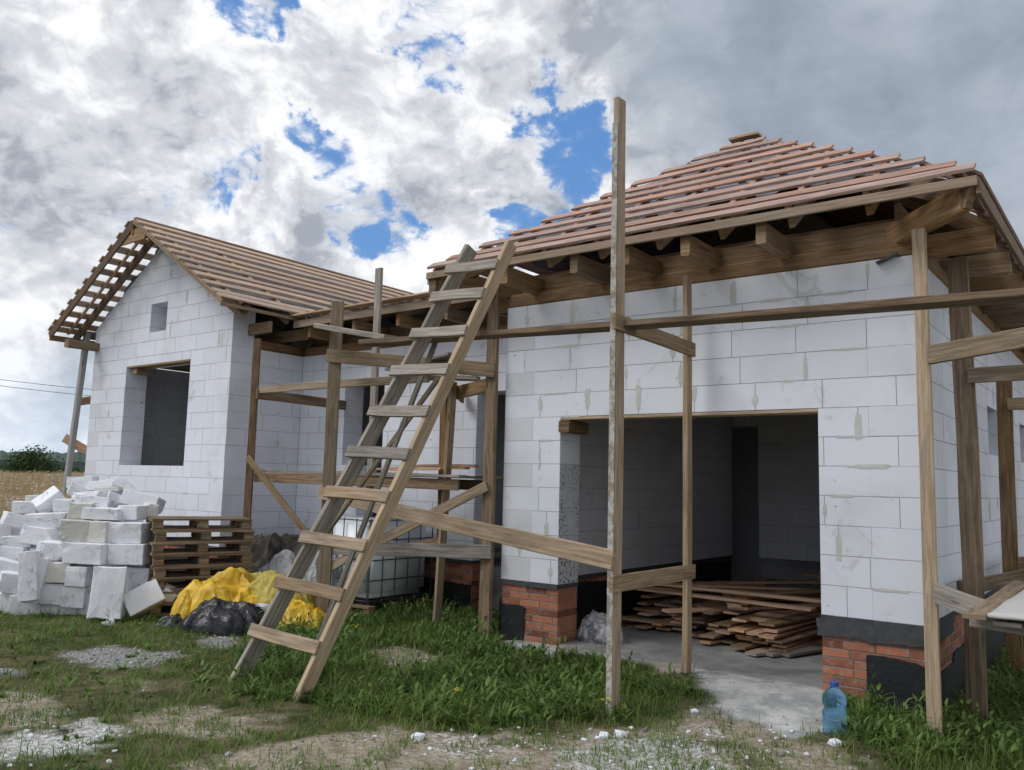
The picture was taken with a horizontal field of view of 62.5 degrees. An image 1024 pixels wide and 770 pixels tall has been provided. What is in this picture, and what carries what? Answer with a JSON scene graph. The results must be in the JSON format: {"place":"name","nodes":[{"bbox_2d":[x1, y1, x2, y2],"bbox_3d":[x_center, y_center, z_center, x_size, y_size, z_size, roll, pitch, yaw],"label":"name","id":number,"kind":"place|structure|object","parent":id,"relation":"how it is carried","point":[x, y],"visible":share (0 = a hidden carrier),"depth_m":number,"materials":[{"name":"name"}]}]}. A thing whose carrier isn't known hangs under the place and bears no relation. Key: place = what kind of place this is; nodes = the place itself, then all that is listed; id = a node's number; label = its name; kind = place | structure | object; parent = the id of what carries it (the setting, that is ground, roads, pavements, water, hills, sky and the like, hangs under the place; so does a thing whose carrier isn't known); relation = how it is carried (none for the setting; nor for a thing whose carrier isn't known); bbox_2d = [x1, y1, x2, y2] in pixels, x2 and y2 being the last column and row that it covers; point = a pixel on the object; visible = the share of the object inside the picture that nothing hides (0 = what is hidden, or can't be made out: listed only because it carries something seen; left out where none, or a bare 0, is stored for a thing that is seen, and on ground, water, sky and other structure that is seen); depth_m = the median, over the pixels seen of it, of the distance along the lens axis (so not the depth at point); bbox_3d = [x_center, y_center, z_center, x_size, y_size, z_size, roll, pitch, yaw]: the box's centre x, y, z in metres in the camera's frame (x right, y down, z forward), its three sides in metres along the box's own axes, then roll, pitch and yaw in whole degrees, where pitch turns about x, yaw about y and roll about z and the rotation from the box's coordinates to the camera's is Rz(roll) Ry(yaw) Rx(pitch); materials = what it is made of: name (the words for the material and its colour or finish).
{"place":"outdoors","nodes":[
{"label":"outdoors","id":0,"kind":"place"},
{"bbox_2d":[0,469,84,518],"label":"meadow","id":1,"kind":"structure","parent":0,"point":[58,479],"depth_m":36.53,"materials":[{"name":"beige plant"}]},
{"bbox_2d":[0,450,85,469],"bbox_3d":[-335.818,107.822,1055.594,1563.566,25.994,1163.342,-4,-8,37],"label":"hills","id":2,"kind":"structure","parent":0,"point":[79,461],"depth_m":666.21,"materials":[{"name":"green plant"}]},
{"bbox_2d":[0,635,870,769],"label":"gravel","id":3,"kind":"structure","parent":0,"point":[645,729],"depth_m":5.77,"materials":[{"name":"grey gravel"}]},
{"bbox_2d":[0,575,1023,769],"bbox_3d":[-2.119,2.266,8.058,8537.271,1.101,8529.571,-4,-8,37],"label":"ground","id":4,"kind":"structure","parent":0,"point":[794,702],"depth_m":6.00,"materials":[{"name":"beige soil"}]},
{"bbox_2d":[0,592,12,612],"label":"concrete block","id":5,"kind":"object","parent":4,"relation":"on","point":[4,601],"depth_m":10.31,"materials":[{"name":"white concrete"}]},
{"bbox_2d":[0,570,18,593],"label":"concrete block","id":6,"kind":"object","parent":5,"relation":"on","point":[9,581],"depth_m":10.24,"materials":[{"name":"white concrete"}]},
{"bbox_2d":[9,594,41,614],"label":"concrete block","id":7,"kind":"object","parent":4,"relation":"on","point":[15,606],"depth_m":10.22,"materials":[{"name":"white concrete"}]},
{"bbox_2d":[41,604,52,613],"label":"concrete block","id":8,"kind":"object","parent":7,"relation":"on","point":[45,608],"depth_m":10.29,"materials":[{"name":"white concrete"}]},
{"bbox_2d":[40,583,63,604],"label":"concrete block","id":9,"kind":"object","parent":8,"relation":"on","point":[51,594],"depth_m":10.20,"materials":[{"name":"white concrete"}]},
{"bbox_2d":[22,557,51,604],"bbox_3d":[-5.730,2.376,10.250,0.165,0.554,0.305,10,-16,-7],"label":"concrete block","id":10,"kind":"object","parent":9,"relation":"on","point":[44,562],"depth_m":10.15,"materials":[{"name":"white concrete"}]},
{"bbox_2d":[18,550,40,601],"bbox_3d":[-5.771,2.291,10.100,0.203,0.585,0.306,-3,-13,-20],"label":"concrete block","id":11,"kind":"object","parent":10,"relation":"on","point":[28,575],"depth_m":9.97,"materials":[{"name":"white concrete"}]},
{"bbox_2d":[44,561,76,582],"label":"concrete block","id":12,"kind":"object","parent":9,"relation":"on","point":[56,572],"depth_m":10.21,"materials":[{"name":"beige concrete"}]},
{"bbox_2d":[36,540,63,560],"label":"concrete block","id":13,"kind":"object","parent":12,"relation":"on","point":[52,550],"depth_m":10.31,"materials":[{"name":"white concrete"}]},
{"bbox_2d":[52,594,89,614],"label":"concrete block","id":14,"kind":"object","parent":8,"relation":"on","point":[66,611],"depth_m":10.27,"materials":[{"name":"white concrete"}]},
{"bbox_2d":[0,443,63,474],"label":"bush","id":15,"kind":"object","parent":4,"relation":"on","point":[25,461],"visible":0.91,"depth_m":60.96,"materials":[{"name":"green plant"}]},
{"bbox_2d":[60,586,88,608],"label":"concrete block","id":16,"kind":"object","parent":4,"relation":"on","point":[73,597],"depth_m":10.20,"materials":[{"name":"white concrete"}]},
{"bbox_2d":[64,564,97,586],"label":"concrete block","id":17,"kind":"object","parent":16,"relation":"on","point":[78,575],"depth_m":10.21,"materials":[{"name":"white concrete"}]},
{"bbox_2d":[62,542,112,564],"bbox_3d":[-5.198,2.067,10.400,0.504,0.254,0.353,2,-7,6],"label":"concrete block","id":18,"kind":"object","parent":17,"relation":"on","point":[85,553],"depth_m":10.23,"materials":[{"name":"white concrete"}]},
{"bbox_2d":[59,519,92,541],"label":"concrete block","id":19,"kind":"object","parent":18,"relation":"on","point":[73,530],"depth_m":10.34,"materials":[{"name":"beige concrete"}]},
{"bbox_2d":[67,502,93,519],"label":"concrete block","id":20,"kind":"object","parent":19,"relation":"on","point":[75,509],"depth_m":10.55,"materials":[{"name":"beige concrete"}]},
{"bbox_2d":[75,494,114,507],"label":"concrete block","id":21,"kind":"object","parent":20,"relation":"on","point":[97,501],"depth_m":10.87,"materials":[{"name":"white concrete"}]},
{"bbox_2d":[86,520,120,542],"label":"concrete block","id":22,"kind":"object","parent":18,"relation":"on","point":[98,531],"depth_m":10.38,"materials":[{"name":"beige concrete"}]},
{"bbox_2d":[81,507,121,519],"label":"concrete block","id":23,"kind":"object","parent":22,"relation":"on","point":[104,513],"depth_m":10.53,"materials":[{"name":"white concrete"}]},
{"bbox_2d":[86,566,127,619],"bbox_3d":[-4.762,2.455,9.950,0.364,0.604,0.254,6,-20,-18],"label":"concrete block","id":24,"kind":"object","parent":4,"relation":"on","point":[108,588],"depth_m":9.84,"materials":[{"name":"white concrete"}]},
{"bbox_2d":[124,579,166,617],"bbox_3d":[-4.439,2.592,10.200,0.424,0.285,0.354,-26,-14,-25],"label":"concrete block","id":25,"kind":"object","parent":4,"relation":"on","point":[146,598],"depth_m":10.05,"materials":[{"name":"white concrete"}]},
{"bbox_2d":[148,599,175,615],"bbox_3d":[-4.058,2.802,10.823,1.208,0.150,0.823,5,-8,-29],"label":"pallet","id":26,"kind":"object","parent":4,"relation":"on","point":[156,611],"visible":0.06,"depth_m":10.25,"materials":[{"name":"brown wood"}]},
{"bbox_2d":[162,583,189,603],"bbox_3d":[-4.077,2.654,10.807,1.208,0.153,0.827,5,-8,-29],"label":"pallet","id":27,"kind":"object","parent":26,"relation":"on","point":[172,592],"visible":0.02,"depth_m":10.31,"materials":[{"name":"brown wood"}]},
{"bbox_2d":[116,565,149,587],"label":"concrete block","id":28,"kind":"object","parent":27,"relation":"on","point":[140,573],"depth_m":10.48,"materials":[{"name":"white concrete"}]},
{"bbox_2d":[107,543,150,564],"bbox_3d":[-4.744,2.095,10.500,0.434,0.256,0.354,2,-7,-3],"label":"concrete block","id":29,"kind":"object","parent":28,"relation":"on","point":[126,554],"depth_m":10.33,"materials":[{"name":"white concrete"}]},
{"bbox_2d":[107,521,151,543],"bbox_3d":[-4.791,1.850,10.600,0.426,0.254,0.353,1,-7,0],"label":"concrete block","id":30,"kind":"object","parent":29,"relation":"on","point":[130,532],"depth_m":10.43,"materials":[{"name":"white concrete"}]},
{"bbox_2d":[117,505,148,519],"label":"concrete block","id":31,"kind":"object","parent":30,"relation":"on","point":[134,512],"depth_m":10.71,"materials":[{"name":"white concrete"}]},
{"bbox_2d":[149,571,216,590],"bbox_3d":[-4.069,2.517,10.896,1.207,0.151,0.823,6,-8,-32],"label":"pallet","id":32,"kind":"object","parent":27,"relation":"on","point":[162,582],"visible":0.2,"depth_m":10.57,"materials":[{"name":"brown wood"}]},
{"bbox_2d":[143,560,253,579],"bbox_3d":[-4.052,2.369,10.874,1.208,0.150,0.823,6,-8,-33],"label":"pallet","id":33,"kind":"object","parent":32,"relation":"on","point":[158,573],"visible":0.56,"depth_m":10.56,"materials":[{"name":"brown wood"}]},
{"bbox_2d":[147,551,252,566],"bbox_3d":[-4.059,2.226,10.898,1.208,0.153,0.829,5,-8,-31],"label":"pallet","id":34,"kind":"object","parent":33,"relation":"on","point":[204,559],"visible":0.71,"depth_m":10.68,"materials":[{"name":"brown wood"}]},
{"bbox_2d":[146,540,251,554],"bbox_3d":[-4.086,2.080,10.910,1.208,0.156,0.822,6,-8,-32],"label":"pallet","id":35,"kind":"object","parent":34,"relation":"on","point":[204,548],"visible":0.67,"depth_m":10.70,"materials":[{"name":"brown wood"}]},
{"bbox_2d":[150,530,255,542],"bbox_3d":[-4.035,1.939,10.947,1.208,0.155,0.824,5,-8,-29],"label":"pallet","id":36,"kind":"object","parent":35,"relation":"on","point":[203,536],"visible":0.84,"depth_m":10.70,"materials":[{"name":"brown wood"}]},
{"bbox_2d":[146,516,252,530],"bbox_3d":[-4.071,1.792,10.959,1.208,0.151,0.827,5,-8,-29],"label":"pallet","id":37,"kind":"object","parent":36,"relation":"on","point":[202,523],"visible":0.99,"depth_m":10.80,"materials":[{"name":"brown wood"}]},
{"bbox_2d":[154,613,181,628],"bbox_3d":[-3.888,2.710,9.688,0.353,0.199,0.367,-2,-7,25],"label":"plastic bag","id":38,"kind":"object","parent":4,"relation":"on","point":[167,619],"visible":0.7,"depth_m":9.58,"materials":[{"name":"black plastic"}]},
{"bbox_2d":[170,589,191,619],"bbox_3d":[-3.764,2.620,9.927,0.522,0.447,0.555,1,-7,0],"label":"plastic bag","id":39,"kind":"object","parent":4,"relation":"on","point":[182,605],"visible":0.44,"depth_m":9.75,"materials":[{"name":"yellow plastic"}]},
{"bbox_2d":[171,567,257,611],"bbox_3d":[-3.438,2.530,10.072,1.250,0.689,0.893,1,-7,0],"label":"plastic sheet","id":40,"kind":"object","parent":4,"relation":"on","point":[230,584],"visible":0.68,"depth_m":9.90,"materials":[{"name":"yellow plastic"}]},
{"bbox_2d":[180,597,264,636],"bbox_3d":[-3.196,2.614,9.578,1.074,0.417,0.697,1,-7,0],"label":"plastic bag","id":41,"kind":"object","parent":4,"relation":"on","point":[217,616],"visible":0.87,"depth_m":9.37,"materials":[{"name":"black plastic"}]},
{"bbox_2d":[213,532,302,572],"bbox_3d":[-3.281,2.635,12.197,2.255,0.994,0.635,1,-7,0],"label":"debris pile","id":42,"kind":"object","parent":4,"relation":"on","point":[265,549],"visible":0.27,"depth_m":12.13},
{"bbox_2d":[255,549,295,574],"bbox_3d":[-2.962,2.609,11.180,1.060,0.836,0.768,-1,-7,22],"label":"plastic film","id":43,"kind":"object","parent":4,"relation":"on","point":[282,561],"visible":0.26,"depth_m":11.08,"materials":[{"name":"white plastic"}]},
{"bbox_2d":[246,570,316,607],"bbox_3d":[-2.833,2.562,10.177,1.095,0.682,0.843,-1,-7,21],"label":"sack","id":44,"kind":"object","parent":4,"relation":"on","point":[263,588],"visible":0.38,"depth_m":9.96,"materials":[{"name":"yellow plastic"}]},
{"bbox_2d":[279,599,325,632],"bbox_3d":[-2.435,2.657,9.717,0.777,0.390,0.642,1,-7,0],"label":"sack","id":45,"kind":"object","parent":4,"relation":"on","point":[295,607],"visible":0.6,"depth_m":9.54,"materials":[{"name":"yellow plastic"}]},
{"bbox_2d":[303,550,339,604],"bbox_3d":[-2.520,2.422,10.883,0.752,1.137,0.540,1,-7,0],"label":"plastic film","id":46,"kind":"object","parent":4,"relation":"on","point":[311,574],"visible":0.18,"depth_m":10.80,"materials":[{"name":"plastic"}]},
{"bbox_2d":[228,240,516,701],"bbox_3d":[-1.145,0.604,7.348,2.372,4.108,0.854,3,-7,-16],"label":"ladder","id":47,"kind":"object","parent":4,"relation":"on","point":[289,585],"visible":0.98,"depth_m":7.37,"materials":[{"name":"brown wood"}]},
{"bbox_2d":[243,267,503,638],"bbox_3d":[-1.617,0.733,10.966,4.318,4.773,1.981,-4,-8,37],"label":"scaffold","id":48,"kind":"object","parent":4,"relation":"on","point":[443,484],"visible":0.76,"depth_m":10.18,"materials":[{"name":"brown wood"}]},
{"bbox_2d":[316,343,437,640],"bbox_3d":[-1.333,1.097,8.200,1.171,3.137,0.061,0,-7,10],"label":"leaning pole","id":49,"kind":"object","parent":4,"relation":"on","point":[379,484],"visible":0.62,"depth_m":8.19,"materials":[{"name":"brown wood"}]},
{"bbox_2d":[333,513,432,616],"bbox_3d":[-1.832,2.346,11.326,1.008,1.301,1.178,-4,-8,37],"label":"water tank","id":50,"kind":"object","parent":4,"relation":"on","point":[393,576],"visible":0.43,"depth_m":10.98,"materials":[{"name":"plastic"}]},
{"bbox_2d":[0,591,1023,769],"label":"grass","id":51,"kind":"structure","parent":4,"relation":"on","point":[625,699],"depth_m":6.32,"materials":[{"name":"green plant"}]},
{"bbox_2d":[48,131,1023,715],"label":"house","id":52,"kind":"structure","parent":4,"relation":"on","point":[804,447],"depth_m":9.14,"materials":[{"name":"concrete"}]},
{"bbox_2d":[62,333,90,492],"bbox_3d":[-7.949,0.500,15.402,0.373,2.923,0.101,-3,-8,31],"label":"prop post","id":53,"kind":"object","parent":52,"relation":"attached to","point":[76,411],"visible":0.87,"depth_m":15.37,"materials":[{"name":"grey wood"}]},
{"bbox_2d":[577,609,624,644],"bbox_3d":[0.958,2.573,8.962,0.511,0.362,0.420,-1,-7,20],"label":"plastic film","id":54,"kind":"object","parent":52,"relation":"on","point":[592,628],"visible":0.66,"depth_m":8.84,"materials":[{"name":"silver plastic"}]},
{"bbox_2d":[656,625,677,630],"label":"board","id":55,"kind":"object","parent":52,"relation":"on","point":[667,627],"visible":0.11,"depth_m":9.61,"materials":[{"name":"brown wood"}]},
{"bbox_2d":[652,622,667,625],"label":"board","id":56,"kind":"object","parent":55,"relation":"on","point":[659,623],"visible":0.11,"depth_m":9.49,"materials":[{"name":"brown wood"}]},
{"bbox_2d":[605,613,699,628],"bbox_3d":[1.529,2.722,9.763,1.305,0.033,0.147,-3,-8,32],"label":"board","id":57,"kind":"object","parent":56,"relation":"on","point":[648,620],"visible":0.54,"depth_m":9.70,"materials":[{"name":"brown wood"}]},
{"bbox_2d":[769,635,821,651],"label":"board","id":58,"kind":"object","parent":52,"relation":"on","point":[807,642],"visible":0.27,"depth_m":8.64,"materials":[{"name":"brown wood"}]},
{"bbox_2d":[772,634,820,647],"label":"board","id":59,"kind":"object","parent":58,"relation":"on","point":[791,643],"visible":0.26,"depth_m":8.64,"materials":[{"name":"brown wood"}]},
{"bbox_2d":[765,627,817,643],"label":"board","id":60,"kind":"object","parent":59,"relation":"on","point":[797,635],"visible":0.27,"depth_m":8.67,"materials":[{"name":"brown wood"}]},
{"bbox_2d":[759,622,816,639],"bbox_3d":[3.282,2.630,9.257,0.162,0.056,2.456,-4,-9,39],"label":"board","id":61,"kind":"object","parent":60,"relation":"on","point":[770,635],"visible":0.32,"depth_m":8.57,"materials":[{"name":"brown wood"}]},
{"bbox_2d":[763,619,815,632],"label":"board","id":62,"kind":"object","parent":61,"relation":"on","point":[779,629],"visible":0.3,"depth_m":8.66,"materials":[{"name":"brown wood"}]},
{"bbox_2d":[751,607,820,621],"bbox_3d":[3.404,2.578,9.686,0.175,0.035,2.500,-5,-9,42],"label":"board","id":63,"kind":"object","parent":62,"relation":"on","point":[785,614],"visible":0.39,"depth_m":9.11,"materials":[{"name":"brown wood"}]},
{"bbox_2d":[758,611,820,626],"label":"board","id":64,"kind":"object","parent":62,"relation":"on","point":[790,620],"visible":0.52,"depth_m":8.83,"materials":[{"name":"brown wood"}]},
{"bbox_2d":[779,646,821,657],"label":"board","id":65,"kind":"object","parent":52,"relation":"on","point":[802,651],"visible":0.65,"depth_m":8.40,"materials":[{"name":"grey wood"}]},
{"bbox_2d":[318,96,1023,737],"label":"scaffold","id":66,"kind":"object","parent":4,"relation":"on","point":[936,594],"visible":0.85,"depth_m":6.66,"materials":[{"name":"brown wood"}]},
{"bbox_2d":[327,378,439,533],"bbox_3d":[-1.517,0.976,8.749,1.603,2.095,0.054,-1,-7,20],"label":"leaning pole","id":67,"kind":"object","parent":66,"relation":"attached to","point":[421,401],"visible":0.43,"depth_m":8.71,"materials":[{"name":"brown wood"}]},
{"bbox_2d":[358,288,1023,346],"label":"scaffold plank","id":68,"kind":"object","parent":66,"relation":"on","point":[981,298],"visible":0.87,"depth_m":6.10,"materials":[{"name":"brown wood"}]},
{"bbox_2d":[313,323,397,337],"bbox_3d":[-1.814,-0.606,9.585,0.166,0.462,1.980,6,-8,-34],"label":"scaffold plank","id":69,"kind":"object","parent":68,"relation":"on","point":[347,331],"visible":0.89,"depth_m":9.43,"materials":[{"name":"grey wood"}]},
{"bbox_2d":[822,681,847,735],"bbox_3d":[2.336,2.333,6.112,0.170,0.358,0.170,-4,-8,37],"label":"water bottle","id":70,"kind":"object","parent":4,"relation":"on","point":[834,701],"visible":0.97,"depth_m":6.05,"materials":[{"name":"plastic"}]},
{"bbox_2d":[947,257,1023,720],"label":"scaffold","id":71,"kind":"object","parent":4,"relation":"on","point":[974,581],"visible":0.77,"depth_m":7.26,"materials":[{"name":"brown wood"}]},
{"bbox_2d":[962,580,1023,634],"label":"work platform","id":72,"kind":"structure","parent":71,"relation":"on","point":[1001,610],"depth_m":5.38,"materials":[{"name":"brown wood"}]},
{"bbox_2d":[0,0,1023,452],"label":"sky","id":73,"kind":"structure","parent":0,"point":[355,138],"materials":[{"name":"white"}]},
{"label":"concrete block","id":74,"kind":"object","parent":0,"visible":0},
{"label":"concrete block","id":75,"kind":"object","parent":74,"relation":"on","visible":0},
{"bbox_2d":[0,546,35,560],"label":"concrete block","id":76,"kind":"object","parent":75,"relation":"on","point":[9,552],"depth_m":10.71,"materials":[{"name":"white concrete"}]},
{"bbox_2d":[1,535,35,546],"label":"concrete block","id":77,"kind":"object","parent":76,"relation":"on","point":[10,541],"depth_m":10.75,"materials":[{"name":"white concrete"}]},
{"bbox_2d":[0,511,23,528],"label":"concrete block","id":78,"kind":"object","parent":77,"relation":"on","point":[11,519],"depth_m":10.85,"materials":[{"name":"white concrete"}]},
{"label":"concrete block","id":79,"kind":"object","parent":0,"visible":0},
{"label":"concrete block","id":80,"kind":"object","parent":79,"relation":"on","visible":0},
{"bbox_2d":[11,501,37,512],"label":"concrete block","id":81,"kind":"object","parent":80,"relation":"on","point":[23,507],"depth_m":11.48,"materials":[{"name":"white concrete"}]},
{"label":"concrete block","id":82,"kind":"object","parent":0,"visible":0},
{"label":"concrete block","id":83,"kind":"object","parent":82,"relation":"on","visible":0},
{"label":"concrete block","id":84,"kind":"object","parent":83,"relation":"on","visible":0},
{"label":"concrete block","id":85,"kind":"object","parent":84,"relation":"on","visible":0},
{"bbox_2d":[19,525,59,544],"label":"concrete block","id":86,"kind":"object","parent":85,"relation":"on","point":[33,535],"depth_m":10.65,"materials":[{"name":"white concrete"}]},
{"bbox_2d":[24,512,67,529],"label":"concrete block","id":87,"kind":"object","parent":86,"relation":"on","point":[49,520],"depth_m":10.73,"materials":[{"name":"white concrete"}]},
{"bbox_2d":[31,486,65,512],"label":"concrete block","id":88,"kind":"object","parent":87,"relation":"on","point":[42,502],"depth_m":11.21,"materials":[{"name":"white concrete"}]},
{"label":"concrete block","id":89,"kind":"object","parent":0,"visible":0},
{"bbox_2d":[96,506,136,521],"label":"concrete block","id":90,"kind":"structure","parent":89,"relation":"on","point":[124,520],"depth_m":11.75,"materials":[{"name":"grey concrete"}]},
{"bbox_2d":[107,491,122,505],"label":"concrete block","id":91,"kind":"object","parent":90,"relation":"on","point":[115,497],"depth_m":11.46,"materials":[{"name":"white concrete"}]},
{"bbox_2d":[119,489,165,513],"bbox_3d":[-5.076,1.607,11.599,0.503,0.205,0.305,13,-18,1],"label":"concrete block","id":92,"kind":"object","parent":91,"relation":"on","point":[129,497],"depth_m":11.47,"materials":[{"name":"white concrete"}]},
{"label":"board","id":93,"kind":"object","parent":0,"visible":0},
{"bbox_2d":[715,619,753,626],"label":"board","id":94,"kind":"object","parent":93,"relation":"on","point":[729,623],"visible":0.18,"depth_m":8.96,"materials":[{"name":"brown wood"}]},
{"bbox_2d":[732,603,799,622],"bbox_3d":[3.104,2.566,9.621,0.158,0.031,2.238,-4,-9,41],"label":"board","id":95,"kind":"object","parent":94,"relation":"on","point":[746,618],"visible":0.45,"depth_m":9.08,"materials":[{"name":"brown wood"}]},
{"bbox_2d":[723,597,815,614],"bbox_3d":[3.131,2.616,10.098,0.185,0.069,2.562,-4,-8,37],"label":"board","id":96,"kind":"object","parent":94,"relation":"on","point":[737,612],"visible":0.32,"depth_m":9.25,"materials":[{"name":"brown wood"}]},
{"bbox_2d":[662,603,820,612],"bbox_3d":[2.980,2.500,9.536,2.792,0.075,0.146,4,-7,-17],"label":"board","id":97,"kind":"object","parent":96,"relation":"on","point":[703,609],"visible":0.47,"depth_m":9.33,"materials":[{"name":"brown wood"}]},
{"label":"board","id":98,"kind":"object","parent":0,"visible":0},
{"bbox_2d":[747,593,820,599],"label":"board","id":99,"kind":"object","parent":98,"relation":"on","point":[811,595],"visible":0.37,"depth_m":10.24,"materials":[{"name":"brown wood"}]},
{"bbox_2d":[735,594,747,610],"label":"board","id":100,"kind":"object","parent":99,"relation":"on","point":[744,606],"visible":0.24,"depth_m":9.64,"materials":[{"name":"brown wood"}]},
{"bbox_2d":[716,580,742,609],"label":"board","id":101,"kind":"object","parent":100,"relation":"on","point":[734,606],"visible":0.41,"depth_m":8.94,"materials":[{"name":"brown wood"}]},
{"bbox_2d":[642,588,816,611],"bbox_3d":[2.183,2.327,9.248,2.306,0.030,0.143,-5,-9,42],"label":"board","id":102,"kind":"object","parent":101,"relation":"on","point":[763,603],"visible":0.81,"depth_m":9.00,"materials":[{"name":"brown wood"}]},
{"bbox_2d":[692,580,820,583],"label":"board","id":103,"kind":"object","parent":101,"relation":"on","point":[768,582],"visible":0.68,"depth_m":11.01,"materials":[{"name":"brown wood"}]},
{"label":"board","id":104,"kind":"object","parent":100,"relation":"on","visible":0},
{"bbox_2d":[754,577,766,597],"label":"board","id":105,"kind":"object","parent":104,"relation":"on","point":[758,578],"visible":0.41,"depth_m":10.85,"materials":[{"name":"brown wood"}]},
{"bbox_2d":[634,587,776,591],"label":"board","id":106,"kind":"object","parent":105,"relation":"on","point":[681,589],"visible":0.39,"depth_m":9.94,"materials":[{"name":"brown wood"}]},
{"bbox_2d":[674,583,814,589],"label":"board","id":107,"kind":"object","parent":106,"relation":"on","point":[744,586],"visible":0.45,"depth_m":10.17,"materials":[{"name":"brown wood"}]},
{"bbox_2d":[657,583,820,602],"bbox_3d":[2.564,2.298,9.338,3.108,0.036,0.145,-4,-8,38],"label":"board","id":108,"kind":"object","parent":107,"relation":"on","point":[786,597],"visible":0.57,"depth_m":9.25,"materials":[{"name":"brown wood"}]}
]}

